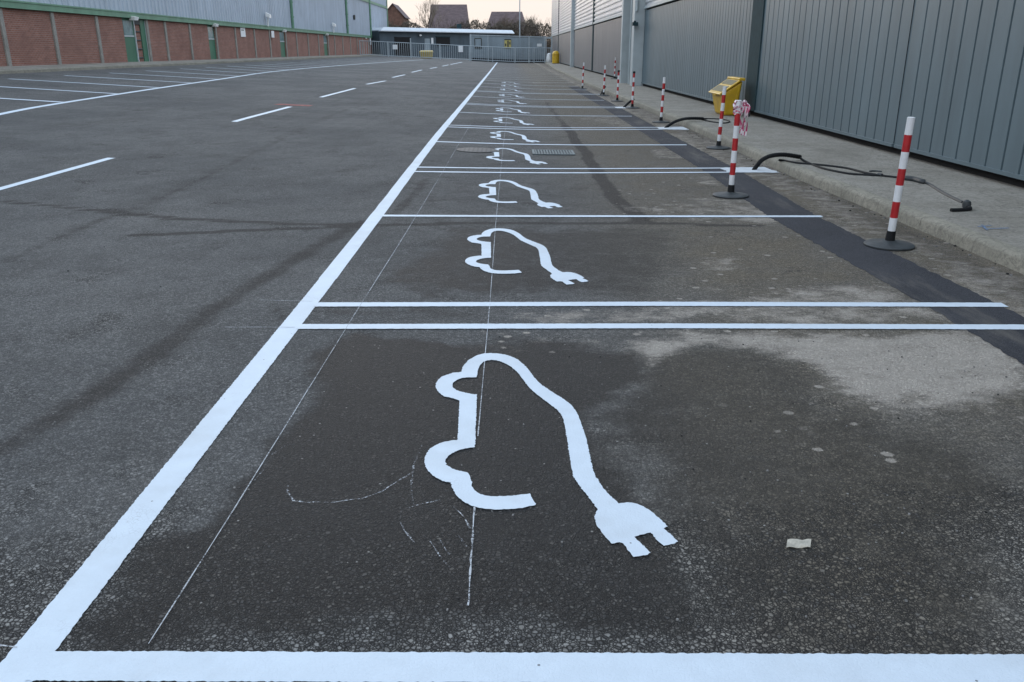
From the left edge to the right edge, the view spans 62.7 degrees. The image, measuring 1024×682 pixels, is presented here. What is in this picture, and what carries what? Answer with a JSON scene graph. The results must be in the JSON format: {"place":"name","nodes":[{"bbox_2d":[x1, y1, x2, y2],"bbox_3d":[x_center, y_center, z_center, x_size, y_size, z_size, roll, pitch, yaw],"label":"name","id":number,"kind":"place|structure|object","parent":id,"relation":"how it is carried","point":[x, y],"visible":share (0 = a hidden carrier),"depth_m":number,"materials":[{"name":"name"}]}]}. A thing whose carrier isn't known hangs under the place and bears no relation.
{"place":"outdoors","nodes":[
{"label":"outdoors","id":0,"kind":"place"},
{"bbox_2d":[0,54,379,69],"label":"pavement","id":1,"kind":"structure","parent":0,"point":[71,65],"depth_m":40.89,"materials":[{"name":"concrete"}]},
{"bbox_2d":[387,0,551,40],"label":"sky","id":2,"kind":"structure","parent":0,"point":[480,10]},
{"bbox_2d":[488,12,528,35],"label":"house","id":3,"kind":"structure","parent":0,"point":[498,15],"depth_m":191.72,"materials":[{"name":"tile"}]},
{"bbox_2d":[0,52,1023,681],"bbox_3d":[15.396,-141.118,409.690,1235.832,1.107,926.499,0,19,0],"label":"ground","id":4,"kind":"structure","parent":0,"point":[120,368],"depth_m":4.18,"materials":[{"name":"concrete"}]},
{"bbox_2d":[0,98,58,101],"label":"parking line","id":5,"kind":"object","parent":4,"relation":"on","point":[31,100],"visible":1,"depth_m":18.96,"materials":[{"name":"white paint"}]},
{"bbox_2d":[0,158,112,189],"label":"lane line","id":6,"kind":"object","parent":4,"relation":"on","point":[47,175],"visible":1,"depth_m":10.54,"materials":[{"name":"white paint"}]},
{"bbox_2d":[0,86,118,93],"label":"parking line","id":7,"kind":"object","parent":4,"relation":"on","point":[61,90],"visible":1,"depth_m":22.39,"materials":[{"name":"white paint"}]},
{"bbox_2d":[18,79,157,87],"bbox_3d":[-13.215,-7.934,25.826,5.058,0.226,0.190,3,19,9],"label":"parking line","id":8,"kind":"object","parent":4,"relation":"on","point":[86,83],"visible":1,"depth_m":25.80,"materials":[{"name":"white paint"}]},
{"bbox_2d":[65,75,188,82],"bbox_3d":[-13.350,-9.086,29.130,4.819,0.215,0.190,3,19,10],"label":"parking line","id":9,"kind":"object","parent":4,"relation":"on","point":[132,79],"visible":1,"depth_m":29.12,"materials":[{"name":"white paint"}]},
{"bbox_2d":[0,55,376,73],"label":"kerb","id":10,"kind":"structure","parent":4,"relation":"on","point":[13,71],"depth_m":39.16,"materials":[{"name":"concrete"}]},
{"bbox_2d":[0,0,387,69],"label":"warehouse","id":11,"kind":"structure","parent":4,"relation":"on","point":[46,32],"depth_m":48.08,"materials":[{"name":"red brick"}]},
{"bbox_2d":[122,18,137,61],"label":"door","id":12,"kind":"structure","parent":11,"relation":"in","point":[128,29],"depth_m":41.99,"materials":[{"name":"green paint"}]},
{"bbox_2d":[139,20,148,61],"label":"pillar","id":13,"kind":"structure","parent":11,"relation":"in","point":[142,27],"depth_m":43.63,"materials":[{"name":"green metal"}]},
{"bbox_2d":[207,25,216,58],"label":"door","id":14,"kind":"structure","parent":11,"relation":"in","point":[210,29],"depth_m":53.59,"materials":[{"name":"green paint"}]},
{"bbox_2d":[240,27,245,36],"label":"sign","id":15,"kind":"object","parent":11,"relation":"attached to","point":[242,32],"visible":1,"depth_m":59.49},
{"bbox_2d":[279,31,285,56],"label":"door","id":16,"kind":"structure","parent":11,"relation":"in","point":[282,43],"depth_m":70.41,"materials":[{"name":"green paint"}]},
{"bbox_2d":[323,34,327,55],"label":"door","id":17,"kind":"structure","parent":11,"relation":"in","point":[324,36],"depth_m":86.95,"materials":[{"name":"green paint"}]},
{"bbox_2d":[0,60,411,114],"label":"edge line","id":18,"kind":"object","parent":4,"relation":"on","point":[134,91],"visible":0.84,"depth_m":21.88,"materials":[{"name":"white paint"}]},
{"bbox_2d":[0,62,497,681],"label":"edge line","id":19,"kind":"object","parent":4,"relation":"on","point":[64,610],"visible":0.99,"depth_m":3.22,"materials":[{"name":"white paint"}]},
{"bbox_2d":[231,107,289,121],"bbox_3d":[-5.442,-5.023,18.525,0.128,0.011,4.467,0,19,0],"label":"lane line","id":20,"kind":"object","parent":4,"relation":"on","point":[259,114],"visible":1,"depth_m":17.91,"materials":[{"name":"white paint"}]},
{"bbox_2d":[274,104,312,105],"bbox_3d":[-5.513,-5.960,21.205,0.918,0.041,0.530,0,19,0],"label":"red paint mark","id":21,"kind":"object","parent":4,"relation":"on","point":[294,104],"visible":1,"depth_m":21.20,"materials":[{"name":"red paint"}]},
{"bbox_2d":[148,124,470,643],"bbox_3d":[-0.954,-1.944,10.357,0.022,0.066,16.903,0,19,0],"label":"chalk line","id":22,"kind":"object","parent":4,"relation":"on","point":[271,447],"visible":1,"depth_m":3.39,"materials":[{"name":"white"}]},
{"bbox_2d":[321,88,355,96],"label":"lane line","id":23,"kind":"object","parent":4,"relation":"on","point":[338,92],"visible":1,"depth_m":27.29,"materials":[{"name":"white paint"}]},
{"bbox_2d":[288,465,469,555],"bbox_3d":[-0.495,0.545,3.289,1.124,0.001,0.632,12,23,32],"label":"chalk sketch","id":24,"kind":"object","parent":4,"relation":"on","point":[379,492],"visible":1,"depth_m":3.14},
{"bbox_2d":[388,3,410,27],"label":"house","id":25,"kind":"structure","parent":4,"relation":"on","point":[396,13],"depth_m":210.24,"materials":[{"name":"brick"}]},
{"bbox_2d":[421,50,432,58],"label":"grit bin","id":26,"kind":"object","parent":4,"relation":"on","point":[428,53],"visible":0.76,"depth_m":107.90,"materials":[{"name":"yellow plastic"}]},
{"bbox_2d":[419,0,439,27],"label":"bare tree","id":27,"kind":"object","parent":4,"relation":"on","point":[433,14],"visible":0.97,"depth_m":146.83,"materials":[{"name":"brown plant"}]},
{"bbox_2d":[418,13,444,27],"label":"bare tree","id":28,"kind":"object","parent":4,"relation":"on","point":[432,19],"visible":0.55,"depth_m":150.81,"materials":[{"name":"brown plant"}]},
{"bbox_2d":[372,24,514,58],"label":"building","id":29,"kind":"structure","parent":4,"relation":"on","point":[452,37],"depth_m":120.97,"materials":[{"name":"white metal"}]},
{"bbox_2d":[394,37,410,55],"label":"door","id":30,"kind":"structure","parent":29,"relation":"in","point":[405,51],"depth_m":118.03,"materials":[{"name":"black metal"}]},
{"bbox_2d":[424,38,429,49],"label":"door","id":31,"kind":"structure","parent":29,"relation":"in","point":[427,40],"depth_m":121.10,"materials":[{"name":"grey metal"}]},
{"bbox_2d":[436,36,450,45],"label":"window","id":32,"kind":"structure","parent":29,"relation":"in","point":[439,39],"depth_m":123.24,"materials":[{"name":"black glass"}]},
{"bbox_2d":[463,40,469,57],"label":"door","id":33,"kind":"structure","parent":29,"relation":"in","point":[465,42],"depth_m":127.03,"materials":[{"name":"grey metal"}]},
{"bbox_2d":[429,4,468,28],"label":"house","id":34,"kind":"structure","parent":4,"relation":"on","point":[454,12],"depth_m":184.36,"materials":[{"name":"tile"}]},
{"bbox_2d":[359,38,550,62],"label":"railing","id":35,"kind":"object","parent":4,"relation":"on","point":[411,56],"visible":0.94,"depth_m":105.36,"materials":[{"name":"metal"}]},
{"bbox_2d":[458,46,462,51],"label":"sign","id":36,"kind":"object","parent":35,"relation":"attached to","point":[460,48],"visible":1,"depth_m":105.16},
{"bbox_2d":[388,17,551,57],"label":"hedge","id":37,"kind":"object","parent":4,"relation":"on","point":[483,24],"visible":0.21,"depth_m":138.36,"materials":[{"name":"green plant"}]},
{"bbox_2d":[467,507,475,604],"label":"chalk line","id":38,"kind":"object","parent":4,"relation":"on","point":[474,508],"visible":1,"depth_m":2.77,"materials":[{"name":"white"}]},
{"bbox_2d":[456,147,497,152],"bbox_3d":[-0.574,-3.126,13.732,0.680,0.011,0.680,1,19,-1],"label":"manhole cover","id":39,"kind":"object","parent":4,"relation":"on","point":[476,150],"visible":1,"depth_m":13.67,"materials":[{"name":"metal"}]},
{"bbox_2d":[477,111,507,435],"bbox_3d":[-0.143,-3.034,13.556,0.027,0.036,20.936,0,19,0],"label":"chalk line","id":40,"kind":"object","parent":4,"relation":"on","point":[489,309],"visible":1,"depth_m":5.29,"materials":[{"name":"white"}]},
{"bbox_2d":[491,13,517,30],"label":"bare tree","id":41,"kind":"object","parent":4,"relation":"on","point":[506,24],"visible":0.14,"depth_m":141.42,"materials":[{"name":"brown plant"}]},
{"bbox_2d":[470,34,545,62],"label":"boarded gate","id":42,"kind":"structure","parent":4,"relation":"on","point":[526,54],"depth_m":106.43,"materials":[{"name":"metal"}]},
{"bbox_2d":[474,38,481,47],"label":"sign","id":43,"kind":"object","parent":42,"relation":"attached to","point":[477,41],"visible":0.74,"depth_m":106.11,"materials":[{"name":"grey metal"}]},
{"bbox_2d":[504,39,510,46],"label":"sign","id":44,"kind":"object","parent":42,"relation":"attached to","point":[507,42],"visible":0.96,"depth_m":106.14,"materials":[{"name":"yellow metal"}]},
{"bbox_2d":[463,112,560,115],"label":"parking line","id":45,"kind":"object","parent":4,"relation":"on","point":[516,114],"visible":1,"depth_m":21.39,"materials":[{"name":"white paint"}]},
{"bbox_2d":[493,117,533,124],"bbox_3d":[-0.098,-5.099,19.459,0.765,0.031,2.058,-5,20,-13],"label":"car charging symbol","id":46,"kind":"object","parent":4,"relation":"on","point":[521,121],"visible":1,"depth_m":19.48,"materials":[{"name":"white paint"}]},
{"bbox_2d":[490,131,538,141],"bbox_3d":[-0.084,-3.901,16.011,0.763,0.031,2.061,-5,20,-13],"label":"car charging symbol","id":47,"kind":"object","parent":4,"relation":"on","point":[523,137],"visible":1,"depth_m":15.90,"materials":[{"name":"white paint"}]},
{"bbox_2d":[486,148,547,163],"bbox_3d":[-0.072,-2.901,13.151,0.765,0.026,2.059,-5,20,-13],"label":"car charging symbol","id":48,"kind":"object","parent":4,"relation":"on","point":[527,156],"visible":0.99,"depth_m":12.89,"materials":[{"name":"white paint"}]},
{"bbox_2d":[478,180,561,207],"bbox_3d":[-0.058,-1.725,9.802,0.768,0.014,2.061,-5,20,-13],"label":"car charging symbol","id":49,"kind":"object","parent":4,"relation":"on","point":[533,194],"visible":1,"depth_m":9.64,"materials":[{"name":"white paint"}]},
{"bbox_2d":[470,103,577,106],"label":"parking line","id":50,"kind":"object","parent":4,"relation":"on","point":[520,105],"visible":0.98,"depth_m":24.84,"materials":[{"name":"white paint"}]},
{"bbox_2d":[25,650,1023,681],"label":"parking line","id":51,"kind":"object","parent":4,"relation":"on","point":[217,666],"visible":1,"depth_m":2.29,"materials":[{"name":"white paint"}]},
{"bbox_2d":[471,104,579,107],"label":"parking line","id":52,"kind":"object","parent":4,"relation":"on","point":[521,106],"visible":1,"depth_m":24.41,"materials":[{"name":"white paint"}]},
{"bbox_2d":[465,228,587,283],"bbox_3d":[-0.046,-0.720,6.932,0.768,0.004,2.060,-5,20,-13],"label":"car charging symbol","id":53,"kind":"object","parent":4,"relation":"on","point":[556,274],"visible":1,"depth_m":6.75,"materials":[{"name":"white paint"}]},
{"bbox_2d":[520,15,542,44],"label":"bare tree","id":54,"kind":"object","parent":4,"relation":"on","point":[531,17],"visible":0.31,"depth_m":155.64,"materials":[{"name":"brown plant"}]},
{"bbox_2d":[546,37,552,56],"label":"gateway frame","id":55,"kind":"object","parent":4,"relation":"on","point":[551,38],"visible":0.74,"depth_m":106.11,"materials":[{"name":"metal"}]},
{"bbox_2d":[424,353,677,556],"bbox_3d":[-0.034,0.406,3.694,0.767,0.001,2.061,-5,20,-13],"label":"car charging symbol","id":56,"kind":"object","parent":4,"relation":"on","point":[626,523],"visible":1,"depth_m":3.35,"materials":[{"name":"white paint"}]},
{"bbox_2d":[532,149,574,154],"bbox_3d":[0.667,-3.069,13.651,0.680,0.017,0.620,1,19,-1],"label":"drain grate","id":57,"kind":"object","parent":4,"relation":"on","point":[549,152],"visible":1,"depth_m":13.57,"materials":[{"name":"metal"}]},
{"bbox_2d":[457,125,654,127],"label":"parking line","id":58,"kind":"object","parent":4,"relation":"on","point":[569,127],"visible":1,"depth_m":18.12,"materials":[{"name":"white paint"}]},
{"bbox_2d":[459,127,660,129],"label":"parking line","id":59,"kind":"object","parent":4,"relation":"on","point":[572,129],"visible":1,"depth_m":17.67,"materials":[{"name":"white paint"}]},
{"bbox_2d":[435,141,685,144],"bbox_3d":[0.874,-3.486,14.789,4.439,0.074,0.138,-1,19,-2],"label":"parking line","id":60,"kind":"object","parent":4,"relation":"on","point":[545,144],"visible":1,"depth_m":14.79,"materials":[{"name":"white paint"}]},
{"bbox_2d":[417,167,706,168],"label":"parking line","id":61,"kind":"object","parent":4,"relation":"on","point":[564,168],"visible":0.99,"depth_m":11.86,"materials":[{"name":"white paint"}]},
{"bbox_2d":[413,171,741,172],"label":"parking line","id":62,"kind":"object","parent":4,"relation":"on","point":[575,172],"visible":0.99,"depth_m":11.48,"materials":[{"name":"white paint"}]},
{"bbox_2d":[381,215,822,216],"bbox_3d":[0.910,-1.267,8.488,4.456,0.015,0.113,0,19,0],"label":"parking line","id":63,"kind":"object","parent":4,"relation":"on","point":[610,215],"visible":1,"depth_m":8.48,"materials":[{"name":"white paint"}]},
{"bbox_2d":[598,65,608,95],"bbox_3d":[3.337,-9.442,30.460,0.410,1.055,0.410,0,19,0],"label":"marker post","id":64,"kind":"object","parent":4,"relation":"on","point":[603,94],"visible":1,"depth_m":30.46,"materials":[{"name":"white plastic"}]},
{"bbox_2d":[612,70,621,101],"bbox_3d":[3.432,-8.282,27.250,0.410,0.968,0.410,0,19,0],"label":"marker post","id":65,"kind":"object","parent":4,"relation":"on","point":[616,100],"visible":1,"depth_m":27.23,"materials":[{"name":"white plastic"}]},
{"bbox_2d":[625,71,638,108],"bbox_3d":[3.466,-7.197,24.055,0.410,1.013,0.410,0,19,0],"label":"marker post","id":66,"kind":"object","parent":4,"relation":"on","point":[632,100],"visible":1,"depth_m":24.05,"materials":[{"name":"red plastic"}]},
{"bbox_2d":[297,323,1023,328],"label":"parking line","id":67,"kind":"object","parent":4,"relation":"on","point":[669,325],"visible":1,"depth_m":5.12,"materials":[{"name":"white paint"}]},
{"bbox_2d":[313,302,1007,306],"bbox_3d":[0.977,-0.244,5.565,4.566,0.001,0.118,0,19,0],"label":"parking line","id":68,"kind":"object","parent":4,"relation":"on","point":[909,304],"visible":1,"depth_m":5.56,"materials":[{"name":"white paint"}]},
{"bbox_2d":[652,77,669,122],"bbox_3d":[3.450,-5.541,19.303,0.410,1.001,0.410,0,19,0],"label":"marker post","id":69,"kind":"object","parent":4,"relation":"on","point":[660,120],"visible":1,"depth_m":19.29,"materials":[{"name":"white plastic"}]},
{"bbox_2d":[657,127,688,129],"bbox_3d":[3.428,-4.559,17.985,0.637,0.001,0.756,0,19,0],"label":"painted patch","id":70,"kind":"object","parent":4,"relation":"on","point":[679,128],"visible":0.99,"depth_m":17.91,"materials":[{"name":"paint"}]},
{"bbox_2d":[664,117,703,127],"bbox_3d":[3.722,-4.727,18.260,1.002,0.292,0.192,-6,20,-16],"label":"conduit","id":71,"kind":"object","parent":4,"relation":"on","point":[682,119],"visible":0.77,"depth_m":18.20,"materials":[{"name":"black rubber"}]},
{"bbox_2d":[706,87,729,149],"bbox_3d":[3.527,-3.775,14.200,0.410,1.012,0.410,0,19,0],"label":"marker post","id":72,"kind":"object","parent":4,"relation":"on","point":[717,146],"visible":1,"depth_m":14.20,"materials":[{"name":"red plastic"}]},
{"bbox_2d":[712,100,748,198],"bbox_3d":[2.521,-2.176,9.513,0.410,1.066,0.410,0,19,0],"label":"marker post","id":73,"kind":"object","parent":4,"relation":"on","point":[730,193],"visible":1,"depth_m":9.53,"materials":[{"name":"red plastic"}]},
{"bbox_2d":[733,100,749,135],"bbox_3d":[2.558,-2.499,9.403,0.184,0.397,0.114,0,19,0],"label":"barrier tape","id":74,"kind":"object","parent":73,"relation":"attached to","point":[745,105],"visible":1,"depth_m":9.37,"materials":[{"name":"plastic"}]},
{"bbox_2d":[720,167,776,172],"bbox_3d":[3.316,-2.399,11.764,0.741,0.001,0.603,0,19,0],"label":"painted patch","id":75,"kind":"object","parent":4,"relation":"on","point":[749,169],"visible":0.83,"depth_m":11.79,"materials":[{"name":"paint"}]},
{"bbox_2d":[752,152,801,169],"bbox_3d":[3.712,-2.478,11.735,0.741,0.323,0.197,-3,19,-8],"label":"conduit","id":76,"kind":"object","parent":4,"relation":"on","point":[768,156],"visible":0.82,"depth_m":11.65,"materials":[{"name":"black plastic"}]},
{"bbox_2d":[545,62,1023,274],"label":"kerb","id":77,"kind":"structure","parent":4,"relation":"on","point":[1007,255],"depth_m":8.81,"materials":[{"name":"concrete"}]},
{"bbox_2d":[551,0,1023,187],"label":"warehouse","id":78,"kind":"structure","parent":4,"relation":"on","point":[948,75],"depth_m":14.21,"materials":[{"name":"grey metal"}]},
{"bbox_2d":[569,87,1023,364],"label":"asphalt strip","id":79,"kind":"object","parent":4,"relation":"on","point":[912,280],"visible":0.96,"depth_m":6.89,"materials":[{"name":"grey asphalt"}]},
{"bbox_2d":[578,63,586,88],"bbox_3d":[3.007,-11.286,35.737,0.410,1.076,0.410,0,19,0],"label":"marker post","id":80,"kind":"object","parent":79,"relation":"on","point":[582,78],"visible":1,"depth_m":35.74,"materials":[{"name":"white plastic"}]},
{"bbox_2d":[786,539,810,547],"bbox_3d":[0.981,0.692,2.872,0.102,0.007,0.050,0,19,0],"label":"paper scrap","id":81,"kind":"object","parent":4,"relation":"on","point":[796,543],"visible":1,"depth_m":2.87,"materials":[{"name":"white paper"}]},
{"bbox_2d":[863,117,914,250],"bbox_3d":[3.246,-1.329,7.056,0.410,1.076,0.410,0,19,0],"label":"marker post","id":82,"kind":"object","parent":4,"relation":"on","point":[889,242],"visible":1,"depth_m":7.07,"materials":[{"name":"red plastic"}]},
{"bbox_2d":[519,0,519,35],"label":"lamp column","id":83,"kind":"structure","parent":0,"point":[519,17],"depth_m":121.34,"materials":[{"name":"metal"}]},
{"bbox_2d":[24,131,1022,623],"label":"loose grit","id":84,"kind":"object","parent":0,"point":[750,421],"visible":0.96,"depth_m":3.90,"materials":[{"name":"grey gravel"}]},
{"bbox_2d":[547,62,1023,248],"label":"pavement","id":85,"kind":"structure","parent":0,"point":[996,204],"depth_m":11.03,"materials":[{"name":"concrete"}]},
{"bbox_2d":[546,53,551,61],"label":"white sack","id":86,"kind":"object","parent":85,"relation":"on","point":[548,58],"visible":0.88,"depth_m":104.67,"materials":[{"name":"white plastic"}]},
{"bbox_2d":[552,51,559,63],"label":"grit bin","id":87,"kind":"object","parent":85,"relation":"on","point":[555,57],"visible":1,"depth_m":92.58,"materials":[{"name":"yellow plastic"}]},
{"bbox_2d":[703,118,729,123],"bbox_3d":[4.447,-4.814,18.293,0.598,0.079,1.262,0,19,0],"label":"cable","id":88,"kind":"object","parent":85,"relation":"on","point":[716,122],"visible":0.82,"depth_m":18.24,"materials":[{"name":"black rubber"}]},
{"bbox_2d":[709,76,744,115],"bbox_3d":[5.102,-5.854,20.059,0.576,0.855,1.160,0,19,0],"label":"grit bin","id":89,"kind":"object","parent":85,"relation":"on","point":[732,84],"visible":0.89,"depth_m":19.69,"materials":[{"name":"yellow plastic"}]},
{"bbox_2d":[778,157,971,211],"bbox_3d":[4.407,-1.940,9.986,0.867,0.094,3.972,-2,19,-7],"label":"cable","id":90,"kind":"object","parent":85,"relation":"on","point":[966,205],"visible":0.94,"depth_m":10.29,"materials":[{"name":"black rubber"}]},
{"bbox_2d":[977,224,997,229],"bbox_3d":[4.184,-1.002,7.373,0.265,0.001,0.214,-7,20,-18],"label":"spray mark","id":91,"kind":"object","parent":85,"relation":"on","point":[984,227],"visible":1,"depth_m":7.34,"materials":[{"name":"paint"}]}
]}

